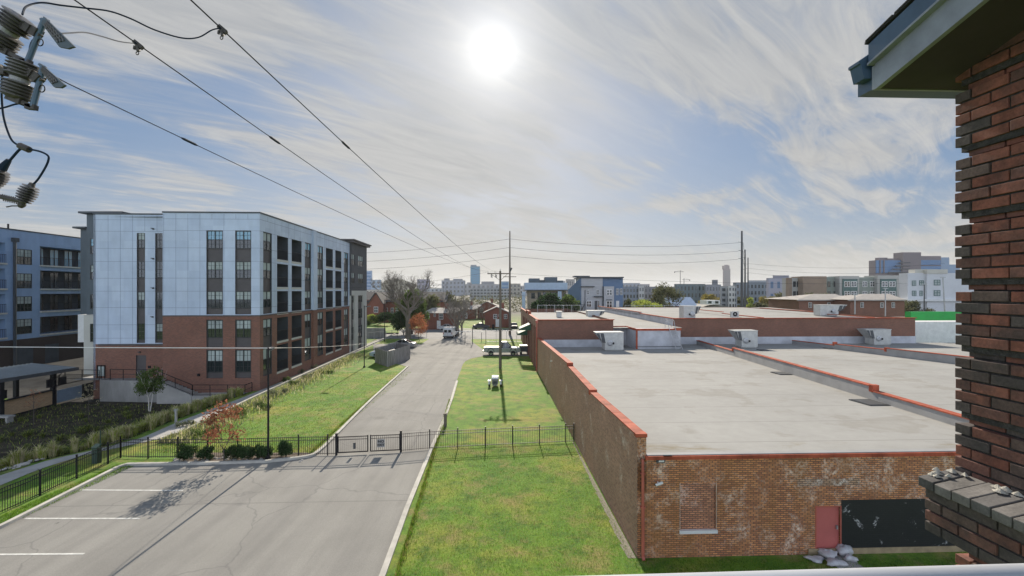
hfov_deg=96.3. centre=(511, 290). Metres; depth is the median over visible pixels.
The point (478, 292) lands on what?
office block
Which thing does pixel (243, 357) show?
window
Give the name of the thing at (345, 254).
window
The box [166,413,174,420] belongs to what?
grass tussock
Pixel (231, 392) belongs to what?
grass tussock
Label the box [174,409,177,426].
path light
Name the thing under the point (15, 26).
cutout insulator
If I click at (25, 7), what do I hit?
jumper cable
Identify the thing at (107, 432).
grass tussock
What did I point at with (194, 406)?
grass tussock
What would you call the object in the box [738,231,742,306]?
transmission pole
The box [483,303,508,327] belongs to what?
brick cottage
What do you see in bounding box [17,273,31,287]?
window
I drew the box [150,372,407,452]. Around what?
slope grass
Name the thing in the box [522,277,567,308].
building
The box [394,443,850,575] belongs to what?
lawn grass
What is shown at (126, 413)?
grass tussock
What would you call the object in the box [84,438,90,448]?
grass tussock
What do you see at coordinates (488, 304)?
brick cottage
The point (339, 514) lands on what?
driveway
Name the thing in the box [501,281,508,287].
office block
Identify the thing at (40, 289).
courtyard building
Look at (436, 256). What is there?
power line
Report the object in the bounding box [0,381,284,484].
garden path
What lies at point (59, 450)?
grass tussock
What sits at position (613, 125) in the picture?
sky
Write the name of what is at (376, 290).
office block
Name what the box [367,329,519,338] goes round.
road
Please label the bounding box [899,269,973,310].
white apartments
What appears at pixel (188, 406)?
grass tussock
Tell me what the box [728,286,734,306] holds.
apartment row
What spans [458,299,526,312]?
distant woods
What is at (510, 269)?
utility pole
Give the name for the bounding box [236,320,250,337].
window
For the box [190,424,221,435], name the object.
wild shrub
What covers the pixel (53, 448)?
grass tussock
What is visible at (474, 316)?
brick cottage
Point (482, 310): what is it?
bare tree
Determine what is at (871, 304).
brick hall
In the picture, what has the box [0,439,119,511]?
iron fence
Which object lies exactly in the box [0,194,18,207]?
arrester bracket
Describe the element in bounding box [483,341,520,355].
pickup truck
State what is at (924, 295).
street pole
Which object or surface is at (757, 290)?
apartment row
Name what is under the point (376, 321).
round bush
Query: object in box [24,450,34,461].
grass tussock
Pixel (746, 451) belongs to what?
brick warehouse
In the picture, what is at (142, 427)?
grass tussock
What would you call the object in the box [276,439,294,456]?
boxwood shrub
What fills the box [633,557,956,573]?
wall grass
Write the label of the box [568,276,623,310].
modern house
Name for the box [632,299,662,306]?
round hedge
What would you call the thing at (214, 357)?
window
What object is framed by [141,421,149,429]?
grass tussock
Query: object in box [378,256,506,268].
power line
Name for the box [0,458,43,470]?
river stones
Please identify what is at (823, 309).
rooftop unit
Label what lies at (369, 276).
office tower
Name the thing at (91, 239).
window
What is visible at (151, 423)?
grass tussock
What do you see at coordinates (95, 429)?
grass tussock
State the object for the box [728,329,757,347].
rooftop unit
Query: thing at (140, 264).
window
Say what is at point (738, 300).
leafy tree
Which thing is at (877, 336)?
rooftop unit
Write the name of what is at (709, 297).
autumn tree
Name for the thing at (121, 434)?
grass tussock
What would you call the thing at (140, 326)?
window
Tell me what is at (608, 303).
window
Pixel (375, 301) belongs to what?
gabled house
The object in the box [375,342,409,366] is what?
plank enclosure
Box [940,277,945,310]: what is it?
street pole
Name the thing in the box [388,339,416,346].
parked car
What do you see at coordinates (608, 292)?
window
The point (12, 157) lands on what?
jumper cable
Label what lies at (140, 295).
window
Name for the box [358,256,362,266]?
window
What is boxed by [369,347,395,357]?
parked car
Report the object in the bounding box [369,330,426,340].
chain fence
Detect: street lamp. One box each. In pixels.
[854,295,855,313]
[882,288,887,315]
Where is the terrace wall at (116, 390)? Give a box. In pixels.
[74,376,247,403]
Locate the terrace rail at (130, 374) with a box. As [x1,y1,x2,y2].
[110,369,162,379]
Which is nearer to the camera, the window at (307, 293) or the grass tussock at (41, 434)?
the grass tussock at (41, 434)
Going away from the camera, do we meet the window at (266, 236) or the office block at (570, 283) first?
the window at (266, 236)
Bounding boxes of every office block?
[367,290,390,291]
[371,280,380,289]
[417,279,429,291]
[426,288,443,291]
[441,278,464,295]
[465,281,498,294]
[469,288,508,298]
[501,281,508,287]
[511,284,520,296]
[521,286,526,295]
[566,279,574,293]
[623,283,639,286]
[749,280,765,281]
[766,275,787,297]
[869,252,959,275]
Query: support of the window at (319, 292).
in the apartment building at (217, 302)
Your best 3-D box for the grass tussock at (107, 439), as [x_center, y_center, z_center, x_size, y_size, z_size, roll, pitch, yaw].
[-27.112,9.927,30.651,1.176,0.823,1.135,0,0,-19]
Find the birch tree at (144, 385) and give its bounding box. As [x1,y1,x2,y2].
[133,366,166,410]
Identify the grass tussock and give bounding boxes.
[0,456,5,468]
[0,458,9,467]
[1,449,17,466]
[10,445,29,463]
[19,431,30,436]
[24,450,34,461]
[27,443,44,459]
[33,448,51,459]
[36,431,48,437]
[46,438,64,458]
[47,443,68,456]
[51,432,66,440]
[65,432,77,440]
[67,436,81,452]
[72,425,88,432]
[76,424,93,430]
[78,443,87,450]
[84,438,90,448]
[85,425,101,431]
[87,430,104,446]
[102,435,110,443]
[103,427,118,438]
[110,427,120,442]
[113,431,124,441]
[118,409,134,416]
[118,424,129,438]
[126,423,133,437]
[132,425,140,435]
[137,421,146,433]
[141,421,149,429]
[145,418,156,429]
[149,412,160,427]
[157,414,167,424]
[161,409,169,421]
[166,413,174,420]
[170,406,180,417]
[181,403,191,414]
[192,399,201,410]
[192,403,197,412]
[209,396,220,405]
[228,388,233,398]
[235,388,243,396]
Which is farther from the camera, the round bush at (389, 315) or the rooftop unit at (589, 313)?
the round bush at (389, 315)
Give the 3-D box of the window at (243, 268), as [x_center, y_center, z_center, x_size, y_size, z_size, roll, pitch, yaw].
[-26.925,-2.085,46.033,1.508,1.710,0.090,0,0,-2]
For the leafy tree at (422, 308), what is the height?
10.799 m
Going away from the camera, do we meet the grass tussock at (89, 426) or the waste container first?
the grass tussock at (89, 426)
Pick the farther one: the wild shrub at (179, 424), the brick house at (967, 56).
the wild shrub at (179, 424)
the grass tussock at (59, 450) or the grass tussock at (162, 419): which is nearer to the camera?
the grass tussock at (59, 450)
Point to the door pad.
(838, 556)
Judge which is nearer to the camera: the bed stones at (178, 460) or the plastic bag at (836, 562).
the plastic bag at (836, 562)
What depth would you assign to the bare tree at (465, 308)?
100.74 m
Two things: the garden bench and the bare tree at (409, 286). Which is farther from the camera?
the bare tree at (409, 286)
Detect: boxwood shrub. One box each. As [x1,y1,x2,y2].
[175,443,198,459]
[195,445,213,459]
[222,444,245,458]
[238,445,255,458]
[254,444,273,457]
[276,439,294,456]
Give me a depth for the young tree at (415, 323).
90.09 m
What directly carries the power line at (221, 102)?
attached to the utility pole at (500, 334)
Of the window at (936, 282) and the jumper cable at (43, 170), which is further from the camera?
the window at (936, 282)
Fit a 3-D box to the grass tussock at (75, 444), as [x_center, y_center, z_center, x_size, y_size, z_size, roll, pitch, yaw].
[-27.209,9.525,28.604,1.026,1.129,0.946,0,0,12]
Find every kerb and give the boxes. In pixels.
[0,366,408,528]
[159,333,395,438]
[379,380,457,575]
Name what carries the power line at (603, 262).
attached to the utility pole at (510, 269)
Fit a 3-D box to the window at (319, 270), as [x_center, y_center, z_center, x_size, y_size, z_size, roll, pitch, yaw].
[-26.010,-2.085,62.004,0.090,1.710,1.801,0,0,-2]
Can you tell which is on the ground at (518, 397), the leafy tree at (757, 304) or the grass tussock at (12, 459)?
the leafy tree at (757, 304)
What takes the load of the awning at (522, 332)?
attached to the brick warehouse
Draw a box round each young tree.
[200,399,246,460]
[408,312,428,340]
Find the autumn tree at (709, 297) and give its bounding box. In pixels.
[698,294,721,303]
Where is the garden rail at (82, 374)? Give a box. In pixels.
[53,369,99,391]
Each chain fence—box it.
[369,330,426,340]
[486,330,521,341]
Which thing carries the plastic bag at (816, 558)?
on the ground at (518, 397)
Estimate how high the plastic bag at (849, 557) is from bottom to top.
0.203 m
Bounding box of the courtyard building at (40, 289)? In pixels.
[0,224,83,366]
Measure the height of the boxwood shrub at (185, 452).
0.959 m
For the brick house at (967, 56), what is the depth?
2.62 m
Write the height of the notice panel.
1.400 m
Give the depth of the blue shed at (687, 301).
152.04 m
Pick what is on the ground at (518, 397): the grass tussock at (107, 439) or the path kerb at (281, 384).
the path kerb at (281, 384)
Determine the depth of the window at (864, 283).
215.83 m
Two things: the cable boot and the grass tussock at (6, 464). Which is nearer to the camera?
the cable boot
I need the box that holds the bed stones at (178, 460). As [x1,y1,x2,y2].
[173,456,302,461]
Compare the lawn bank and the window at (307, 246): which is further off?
the lawn bank
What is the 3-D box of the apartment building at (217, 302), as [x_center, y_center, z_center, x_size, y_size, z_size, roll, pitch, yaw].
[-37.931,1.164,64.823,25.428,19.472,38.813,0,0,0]
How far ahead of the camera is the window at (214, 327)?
45.93 m
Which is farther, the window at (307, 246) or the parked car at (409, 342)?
the parked car at (409, 342)
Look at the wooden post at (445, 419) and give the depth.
33.62 m
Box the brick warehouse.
[521,306,973,560]
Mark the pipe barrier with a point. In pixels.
(472, 331)
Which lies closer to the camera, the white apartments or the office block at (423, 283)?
the white apartments
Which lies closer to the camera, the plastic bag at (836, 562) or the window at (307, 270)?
the plastic bag at (836, 562)
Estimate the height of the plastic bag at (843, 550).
0.388 m
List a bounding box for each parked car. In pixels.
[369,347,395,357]
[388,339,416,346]
[438,324,453,329]
[472,323,489,328]
[511,322,517,328]
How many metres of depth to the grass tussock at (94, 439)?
29.37 m
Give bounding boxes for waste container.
[520,344,527,353]
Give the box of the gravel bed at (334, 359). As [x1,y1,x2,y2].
[290,339,381,379]
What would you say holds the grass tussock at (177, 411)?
on the mulch bed at (100, 405)
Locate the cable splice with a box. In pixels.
[16,143,32,152]
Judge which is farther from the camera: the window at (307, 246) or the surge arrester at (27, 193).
the window at (307, 246)
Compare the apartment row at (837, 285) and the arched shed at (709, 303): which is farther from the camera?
the apartment row at (837, 285)
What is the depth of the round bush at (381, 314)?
124.17 m
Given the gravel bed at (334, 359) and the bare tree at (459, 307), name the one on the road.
the bare tree at (459, 307)
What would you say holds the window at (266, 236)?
in the apartment building at (217, 302)
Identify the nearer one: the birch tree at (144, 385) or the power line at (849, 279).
the birch tree at (144, 385)
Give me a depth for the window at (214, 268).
45.93 m
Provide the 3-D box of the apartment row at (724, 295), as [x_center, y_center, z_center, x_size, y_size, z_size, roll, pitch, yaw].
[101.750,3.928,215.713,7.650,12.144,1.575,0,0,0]
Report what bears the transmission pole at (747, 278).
on the ground at (518, 397)
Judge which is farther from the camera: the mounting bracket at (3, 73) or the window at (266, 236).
the window at (266, 236)
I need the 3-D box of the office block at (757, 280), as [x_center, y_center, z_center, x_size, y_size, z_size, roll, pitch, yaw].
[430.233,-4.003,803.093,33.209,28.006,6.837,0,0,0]
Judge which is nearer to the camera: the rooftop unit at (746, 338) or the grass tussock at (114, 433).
the grass tussock at (114, 433)
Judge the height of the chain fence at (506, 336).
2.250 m
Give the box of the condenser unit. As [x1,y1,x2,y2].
[730,311,738,317]
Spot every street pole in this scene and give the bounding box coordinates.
[921,284,926,310]
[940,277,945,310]
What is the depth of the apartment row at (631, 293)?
260.00 m
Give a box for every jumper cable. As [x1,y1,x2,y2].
[0,75,16,144]
[0,103,18,108]
[9,149,20,160]
[21,2,220,38]
[29,148,49,183]
[62,32,136,43]
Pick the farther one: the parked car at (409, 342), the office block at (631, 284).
the office block at (631, 284)
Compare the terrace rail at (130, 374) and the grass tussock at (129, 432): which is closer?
the grass tussock at (129, 432)
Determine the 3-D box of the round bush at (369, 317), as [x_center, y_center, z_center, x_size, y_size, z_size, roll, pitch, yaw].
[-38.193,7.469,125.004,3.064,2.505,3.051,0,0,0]
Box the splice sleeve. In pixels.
[181,137,197,145]
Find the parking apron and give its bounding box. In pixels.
[373,339,528,366]
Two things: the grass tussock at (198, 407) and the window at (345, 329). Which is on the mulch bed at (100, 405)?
the grass tussock at (198, 407)
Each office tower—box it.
[367,271,371,289]
[722,265,729,285]
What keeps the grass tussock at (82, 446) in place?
on the mulch bed at (100, 405)
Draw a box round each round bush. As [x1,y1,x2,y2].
[367,314,376,322]
[370,314,380,323]
[377,312,387,322]
[381,312,392,320]
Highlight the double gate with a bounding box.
[335,430,401,455]
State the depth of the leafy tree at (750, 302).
174.90 m
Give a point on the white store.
(935, 326)
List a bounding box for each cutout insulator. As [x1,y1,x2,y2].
[0,5,75,63]
[0,56,66,110]
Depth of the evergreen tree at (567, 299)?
118.36 m
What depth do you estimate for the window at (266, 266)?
47.54 m
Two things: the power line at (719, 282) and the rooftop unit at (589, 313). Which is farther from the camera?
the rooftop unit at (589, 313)
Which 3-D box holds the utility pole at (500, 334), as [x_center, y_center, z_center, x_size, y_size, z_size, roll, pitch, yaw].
[-1.678,3.698,58.861,2.945,13.004,0.480,0,0,0]
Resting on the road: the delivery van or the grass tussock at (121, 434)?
the delivery van
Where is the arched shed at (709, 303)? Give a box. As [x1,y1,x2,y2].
[696,300,727,306]
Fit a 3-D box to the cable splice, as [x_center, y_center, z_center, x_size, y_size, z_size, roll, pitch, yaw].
[-2.444,-0.717,2.300,0.061,0.051,0.032,0,0,0]
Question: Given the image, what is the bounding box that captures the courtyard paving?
[5,357,103,401]
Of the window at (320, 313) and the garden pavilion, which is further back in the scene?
the window at (320, 313)
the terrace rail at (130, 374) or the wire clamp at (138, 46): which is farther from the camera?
the terrace rail at (130, 374)
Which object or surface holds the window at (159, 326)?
in the apartment building at (217, 302)
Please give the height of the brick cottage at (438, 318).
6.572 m
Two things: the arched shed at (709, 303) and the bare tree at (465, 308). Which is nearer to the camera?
the bare tree at (465, 308)
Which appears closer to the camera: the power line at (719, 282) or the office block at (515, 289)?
the power line at (719, 282)
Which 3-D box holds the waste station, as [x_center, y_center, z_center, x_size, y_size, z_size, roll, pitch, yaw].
[-24.088,9.050,26.625,0.420,1.900,0.340,0,0,0]
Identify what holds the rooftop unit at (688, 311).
on the brick warehouse
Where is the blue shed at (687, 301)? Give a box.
[664,297,696,306]
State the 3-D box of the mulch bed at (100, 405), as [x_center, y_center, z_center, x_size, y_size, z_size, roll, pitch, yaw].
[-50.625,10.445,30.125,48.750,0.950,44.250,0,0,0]
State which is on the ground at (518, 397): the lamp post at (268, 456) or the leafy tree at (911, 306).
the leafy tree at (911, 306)
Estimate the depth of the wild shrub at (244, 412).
37.30 m
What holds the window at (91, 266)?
in the apartment building at (217, 302)
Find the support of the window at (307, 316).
in the apartment building at (217, 302)
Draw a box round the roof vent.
[556,311,561,316]
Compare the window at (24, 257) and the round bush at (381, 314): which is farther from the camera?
the round bush at (381, 314)
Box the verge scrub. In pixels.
[155,352,367,443]
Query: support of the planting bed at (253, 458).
on the ground at (518, 397)
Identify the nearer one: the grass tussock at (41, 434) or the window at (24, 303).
the grass tussock at (41, 434)
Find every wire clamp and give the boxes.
[132,39,143,54]
[217,24,227,39]
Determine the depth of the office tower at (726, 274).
1900.00 m
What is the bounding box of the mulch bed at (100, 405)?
[0,393,244,469]
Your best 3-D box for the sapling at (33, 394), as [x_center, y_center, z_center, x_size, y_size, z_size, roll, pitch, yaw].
[-38.545,9.392,36.910,1.255,3.117,1.385,0,0,0]
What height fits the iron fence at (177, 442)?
1.340 m
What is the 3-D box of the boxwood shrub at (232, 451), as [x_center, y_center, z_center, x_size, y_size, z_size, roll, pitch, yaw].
[-16.381,9.525,27.202,1.229,0.965,0.953,0,0,0]
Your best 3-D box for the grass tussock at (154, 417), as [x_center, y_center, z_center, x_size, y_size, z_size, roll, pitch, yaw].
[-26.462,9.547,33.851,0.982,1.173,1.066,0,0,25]
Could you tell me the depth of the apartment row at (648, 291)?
262.00 m
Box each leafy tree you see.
[389,310,410,334]
[394,288,431,333]
[425,294,440,309]
[446,291,461,310]
[623,298,634,306]
[644,282,684,306]
[737,296,751,306]
[746,297,762,306]
[752,302,768,306]
[758,296,773,305]
[905,300,935,311]
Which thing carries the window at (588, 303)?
in the modern house at (595, 292)
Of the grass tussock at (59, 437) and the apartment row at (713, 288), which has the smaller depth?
the grass tussock at (59, 437)
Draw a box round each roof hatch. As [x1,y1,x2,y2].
[770,372,792,374]
[849,399,890,405]
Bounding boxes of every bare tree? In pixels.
[371,269,441,338]
[435,290,475,335]
[447,294,478,332]
[469,304,490,322]
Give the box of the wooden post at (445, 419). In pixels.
[443,413,446,426]
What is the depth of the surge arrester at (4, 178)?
2.31 m
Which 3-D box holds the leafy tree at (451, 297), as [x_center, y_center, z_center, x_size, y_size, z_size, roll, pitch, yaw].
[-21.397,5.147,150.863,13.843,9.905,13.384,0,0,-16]
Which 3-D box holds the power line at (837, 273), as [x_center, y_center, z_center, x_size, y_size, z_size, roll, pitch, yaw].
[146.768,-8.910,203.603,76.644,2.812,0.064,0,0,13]
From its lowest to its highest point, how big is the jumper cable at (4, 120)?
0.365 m
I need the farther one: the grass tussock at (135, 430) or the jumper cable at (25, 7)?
the grass tussock at (135, 430)
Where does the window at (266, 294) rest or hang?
in the apartment building at (217, 302)
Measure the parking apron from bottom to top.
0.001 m
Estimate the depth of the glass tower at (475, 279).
1300.00 m
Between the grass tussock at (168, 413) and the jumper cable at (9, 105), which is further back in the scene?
the grass tussock at (168, 413)
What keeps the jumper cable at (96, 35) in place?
attached to the wire clamp at (138, 46)
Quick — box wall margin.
[573,443,635,557]
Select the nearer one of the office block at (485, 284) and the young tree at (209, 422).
the young tree at (209, 422)
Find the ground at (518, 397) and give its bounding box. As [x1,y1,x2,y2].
[0,295,967,575]
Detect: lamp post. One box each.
[265,347,274,458]
[363,306,370,367]
[384,300,390,340]
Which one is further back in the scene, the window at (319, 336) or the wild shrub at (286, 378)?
the window at (319, 336)
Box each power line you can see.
[33,64,482,270]
[74,0,475,269]
[190,0,499,271]
[371,239,506,252]
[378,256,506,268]
[382,248,503,260]
[514,239,729,246]
[514,256,735,262]
[519,248,735,254]
[523,274,890,283]
[749,268,901,273]
[755,273,887,279]
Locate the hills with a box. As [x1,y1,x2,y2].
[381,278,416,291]
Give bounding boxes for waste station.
[91,430,101,463]
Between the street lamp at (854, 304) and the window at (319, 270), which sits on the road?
the street lamp at (854, 304)
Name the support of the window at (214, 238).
in the apartment building at (217, 302)
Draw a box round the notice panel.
[97,365,104,377]
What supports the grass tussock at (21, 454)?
on the mulch bed at (100, 405)
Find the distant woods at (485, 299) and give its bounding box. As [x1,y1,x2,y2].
[456,292,526,303]
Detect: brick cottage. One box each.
[424,306,459,328]
[460,302,481,318]
[477,299,498,317]
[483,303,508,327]
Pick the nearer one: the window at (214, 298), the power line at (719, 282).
the window at (214, 298)
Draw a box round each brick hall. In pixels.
[765,294,839,310]
[832,294,905,316]
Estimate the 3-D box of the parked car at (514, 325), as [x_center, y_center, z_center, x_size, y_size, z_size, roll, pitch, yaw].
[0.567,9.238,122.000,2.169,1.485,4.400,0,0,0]
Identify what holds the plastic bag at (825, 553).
on the door pad
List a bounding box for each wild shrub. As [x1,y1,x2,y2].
[175,420,205,427]
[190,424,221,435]
[232,405,246,415]
[255,401,272,408]
[269,387,288,393]
[283,376,291,381]
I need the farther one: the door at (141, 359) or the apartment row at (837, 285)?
the apartment row at (837, 285)
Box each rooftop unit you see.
[586,310,604,316]
[593,331,623,349]
[679,306,700,317]
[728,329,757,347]
[813,304,846,315]
[857,328,891,344]
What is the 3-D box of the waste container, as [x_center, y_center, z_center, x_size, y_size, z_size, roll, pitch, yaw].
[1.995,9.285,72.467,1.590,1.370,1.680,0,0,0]
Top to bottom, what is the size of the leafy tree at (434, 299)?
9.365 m
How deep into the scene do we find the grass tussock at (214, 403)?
39.96 m
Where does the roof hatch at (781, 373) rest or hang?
on the brick warehouse
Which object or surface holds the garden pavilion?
on the ground at (518, 397)
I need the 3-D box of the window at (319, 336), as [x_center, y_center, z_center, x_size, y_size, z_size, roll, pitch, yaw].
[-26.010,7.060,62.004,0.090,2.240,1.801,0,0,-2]
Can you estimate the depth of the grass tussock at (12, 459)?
26.98 m
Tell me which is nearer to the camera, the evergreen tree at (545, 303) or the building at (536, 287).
the evergreen tree at (545, 303)
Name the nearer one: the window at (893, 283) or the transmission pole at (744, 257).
the transmission pole at (744, 257)
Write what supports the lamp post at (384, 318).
on the ground at (518, 397)
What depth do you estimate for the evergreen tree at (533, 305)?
123.01 m
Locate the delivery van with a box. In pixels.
[443,327,456,337]
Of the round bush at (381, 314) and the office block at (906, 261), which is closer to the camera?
the round bush at (381, 314)
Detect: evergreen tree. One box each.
[523,299,537,308]
[528,292,563,308]
[560,294,586,310]
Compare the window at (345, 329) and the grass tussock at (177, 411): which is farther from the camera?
the window at (345, 329)
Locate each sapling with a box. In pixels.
[23,389,45,425]
[78,383,102,422]
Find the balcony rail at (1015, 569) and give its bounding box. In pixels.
[588,563,1023,575]
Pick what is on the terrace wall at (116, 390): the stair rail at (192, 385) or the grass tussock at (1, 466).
the stair rail at (192, 385)
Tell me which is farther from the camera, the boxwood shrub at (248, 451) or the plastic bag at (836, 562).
the boxwood shrub at (248, 451)
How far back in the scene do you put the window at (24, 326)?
59.96 m
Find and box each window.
[17,249,31,264]
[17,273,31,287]
[17,296,31,311]
[17,319,31,334]
[90,238,92,253]
[90,265,92,279]
[90,294,92,308]
[90,324,92,341]
[137,233,144,247]
[137,261,144,277]
[137,292,144,307]
[137,323,144,339]
[156,233,162,247]
[156,261,162,277]
[156,292,162,307]
[156,323,162,339]
[207,231,222,248]
[207,261,222,277]
[207,291,222,307]
[207,320,222,337]
[207,350,222,371]
[236,231,250,248]
[236,261,250,277]
[236,291,250,307]
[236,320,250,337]
[236,350,250,371]
[263,232,270,250]
[263,262,270,278]
[263,291,270,307]
[263,319,270,336]
[263,348,270,370]
[305,243,309,257]
[305,267,309,280]
[305,291,309,304]
[305,314,309,327]
[305,337,309,355]
[318,246,321,259]
[318,269,321,281]
[318,291,321,303]
[318,312,321,325]
[318,334,321,351]
[344,253,347,264]
[344,272,347,282]
[344,291,347,301]
[344,309,347,320]
[344,328,347,342]
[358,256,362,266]
[358,273,362,283]
[358,308,361,318]
[358,325,361,337]
[586,301,591,306]
[606,290,611,294]
[606,301,611,306]
[844,281,849,286]
[851,281,856,286]
[862,281,866,286]
[882,281,887,286]
[889,281,895,286]
[934,280,939,284]
[934,290,939,295]
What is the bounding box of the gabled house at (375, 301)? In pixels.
[367,288,449,322]
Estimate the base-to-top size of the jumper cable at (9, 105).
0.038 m
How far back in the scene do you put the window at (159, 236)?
46.58 m
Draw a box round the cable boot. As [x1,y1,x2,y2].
[0,159,11,171]
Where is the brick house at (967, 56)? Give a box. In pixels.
[848,0,1023,564]
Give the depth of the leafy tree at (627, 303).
139.44 m
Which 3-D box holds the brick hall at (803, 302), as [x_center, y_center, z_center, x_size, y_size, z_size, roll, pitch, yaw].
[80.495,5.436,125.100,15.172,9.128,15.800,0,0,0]
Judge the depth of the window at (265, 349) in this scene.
47.38 m
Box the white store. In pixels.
[905,311,960,342]
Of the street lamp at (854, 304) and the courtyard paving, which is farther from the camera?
the street lamp at (854, 304)
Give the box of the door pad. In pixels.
[819,554,863,567]
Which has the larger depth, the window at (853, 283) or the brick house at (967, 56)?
the window at (853, 283)
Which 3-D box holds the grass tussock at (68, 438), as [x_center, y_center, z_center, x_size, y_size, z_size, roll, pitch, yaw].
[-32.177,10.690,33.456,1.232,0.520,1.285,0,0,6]
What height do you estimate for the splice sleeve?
0.033 m
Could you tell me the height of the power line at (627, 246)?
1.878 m
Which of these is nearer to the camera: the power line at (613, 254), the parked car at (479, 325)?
the power line at (613, 254)
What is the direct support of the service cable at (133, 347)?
attached to the lamp post at (268, 456)
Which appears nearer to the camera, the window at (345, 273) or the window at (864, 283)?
the window at (345, 273)
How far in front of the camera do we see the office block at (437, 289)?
800.00 m
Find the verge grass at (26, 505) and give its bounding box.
[0,464,132,521]
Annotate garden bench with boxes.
[0,415,15,422]
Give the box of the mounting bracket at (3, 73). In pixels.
[0,64,9,76]
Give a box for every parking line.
[0,553,83,554]
[25,518,139,518]
[83,489,182,490]
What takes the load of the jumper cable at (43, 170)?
attached to the surge arrester at (27, 193)
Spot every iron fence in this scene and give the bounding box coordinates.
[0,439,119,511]
[119,434,334,458]
[402,423,574,450]
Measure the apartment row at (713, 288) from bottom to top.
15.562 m
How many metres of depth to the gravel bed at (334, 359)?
65.60 m
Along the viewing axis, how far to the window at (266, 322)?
47.54 m
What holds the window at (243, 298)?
in the apartment building at (217, 302)
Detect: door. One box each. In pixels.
[137,355,145,375]
[817,507,838,548]
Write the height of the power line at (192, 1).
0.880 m
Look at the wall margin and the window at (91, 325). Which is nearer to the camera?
the wall margin
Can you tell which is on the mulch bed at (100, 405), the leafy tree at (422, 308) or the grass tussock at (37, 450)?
the grass tussock at (37, 450)
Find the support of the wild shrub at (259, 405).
on the ground at (518, 397)
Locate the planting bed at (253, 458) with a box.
[172,453,306,461]
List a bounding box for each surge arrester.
[0,170,10,188]
[15,182,39,207]
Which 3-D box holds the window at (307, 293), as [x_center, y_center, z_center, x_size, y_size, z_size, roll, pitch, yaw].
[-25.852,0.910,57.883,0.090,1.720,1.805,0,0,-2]
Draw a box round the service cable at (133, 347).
[33,343,363,347]
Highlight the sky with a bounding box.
[0,0,973,287]
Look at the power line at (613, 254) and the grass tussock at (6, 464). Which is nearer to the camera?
the grass tussock at (6, 464)
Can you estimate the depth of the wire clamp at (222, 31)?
3.52 m
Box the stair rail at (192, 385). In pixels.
[157,371,251,395]
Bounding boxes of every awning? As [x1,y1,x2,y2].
[516,330,527,334]
[518,323,530,329]
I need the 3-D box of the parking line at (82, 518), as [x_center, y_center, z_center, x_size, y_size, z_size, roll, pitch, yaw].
[-18.842,9.988,20.117,5.029,0.001,0.100,0,0,0]
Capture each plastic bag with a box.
[803,555,823,562]
[817,548,837,557]
[826,557,847,566]
[835,544,853,556]
[843,553,858,562]
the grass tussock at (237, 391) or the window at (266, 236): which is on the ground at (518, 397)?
the grass tussock at (237, 391)
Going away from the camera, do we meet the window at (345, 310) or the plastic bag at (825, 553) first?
the plastic bag at (825, 553)
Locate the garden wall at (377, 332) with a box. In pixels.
[367,328,385,336]
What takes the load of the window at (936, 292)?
in the white apartments
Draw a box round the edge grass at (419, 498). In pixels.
[308,369,449,575]
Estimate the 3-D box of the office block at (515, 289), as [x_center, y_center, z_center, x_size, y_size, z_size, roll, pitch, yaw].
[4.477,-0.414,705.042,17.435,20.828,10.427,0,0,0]
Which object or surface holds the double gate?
on the driveway
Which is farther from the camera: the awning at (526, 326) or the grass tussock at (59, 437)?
the awning at (526, 326)
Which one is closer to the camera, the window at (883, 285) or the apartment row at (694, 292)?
the window at (883, 285)
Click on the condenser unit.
(734, 314)
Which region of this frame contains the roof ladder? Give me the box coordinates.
[665,319,682,349]
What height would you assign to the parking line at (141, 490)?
0.001 m
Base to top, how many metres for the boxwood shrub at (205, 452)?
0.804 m
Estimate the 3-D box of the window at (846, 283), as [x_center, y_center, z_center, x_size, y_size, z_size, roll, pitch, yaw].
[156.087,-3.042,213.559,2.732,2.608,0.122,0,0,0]
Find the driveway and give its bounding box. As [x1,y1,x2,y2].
[0,364,462,575]
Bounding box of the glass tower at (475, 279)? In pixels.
[470,265,479,283]
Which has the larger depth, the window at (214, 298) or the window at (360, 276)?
the window at (360, 276)
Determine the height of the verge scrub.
0.500 m
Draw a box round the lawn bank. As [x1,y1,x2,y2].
[367,323,399,332]
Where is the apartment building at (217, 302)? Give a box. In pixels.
[72,211,371,398]
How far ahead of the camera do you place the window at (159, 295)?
46.58 m
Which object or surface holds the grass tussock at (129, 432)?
on the mulch bed at (100, 405)
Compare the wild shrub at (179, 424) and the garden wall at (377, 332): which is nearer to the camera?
the wild shrub at (179, 424)
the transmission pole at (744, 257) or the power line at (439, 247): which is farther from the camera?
the transmission pole at (744, 257)
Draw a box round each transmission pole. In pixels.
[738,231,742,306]
[743,250,745,306]
[747,258,748,303]
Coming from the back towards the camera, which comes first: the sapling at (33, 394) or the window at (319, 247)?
the window at (319, 247)
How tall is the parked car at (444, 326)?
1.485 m
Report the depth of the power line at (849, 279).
202.56 m
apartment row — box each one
[623,287,637,306]
[638,286,643,299]
[644,287,673,301]
[674,284,704,303]
[705,280,720,297]
[720,286,736,306]
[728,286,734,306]
[733,282,765,304]
[782,275,898,296]
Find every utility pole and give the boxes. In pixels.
[487,269,509,368]
[503,231,515,334]
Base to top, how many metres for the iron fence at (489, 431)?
1.340 m
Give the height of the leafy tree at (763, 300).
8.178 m
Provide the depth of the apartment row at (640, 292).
258.00 m
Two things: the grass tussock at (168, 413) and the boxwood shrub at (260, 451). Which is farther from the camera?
the grass tussock at (168, 413)
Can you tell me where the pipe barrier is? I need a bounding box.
[455,326,485,343]
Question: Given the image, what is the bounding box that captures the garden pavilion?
[0,363,92,419]
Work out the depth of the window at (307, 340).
57.89 m

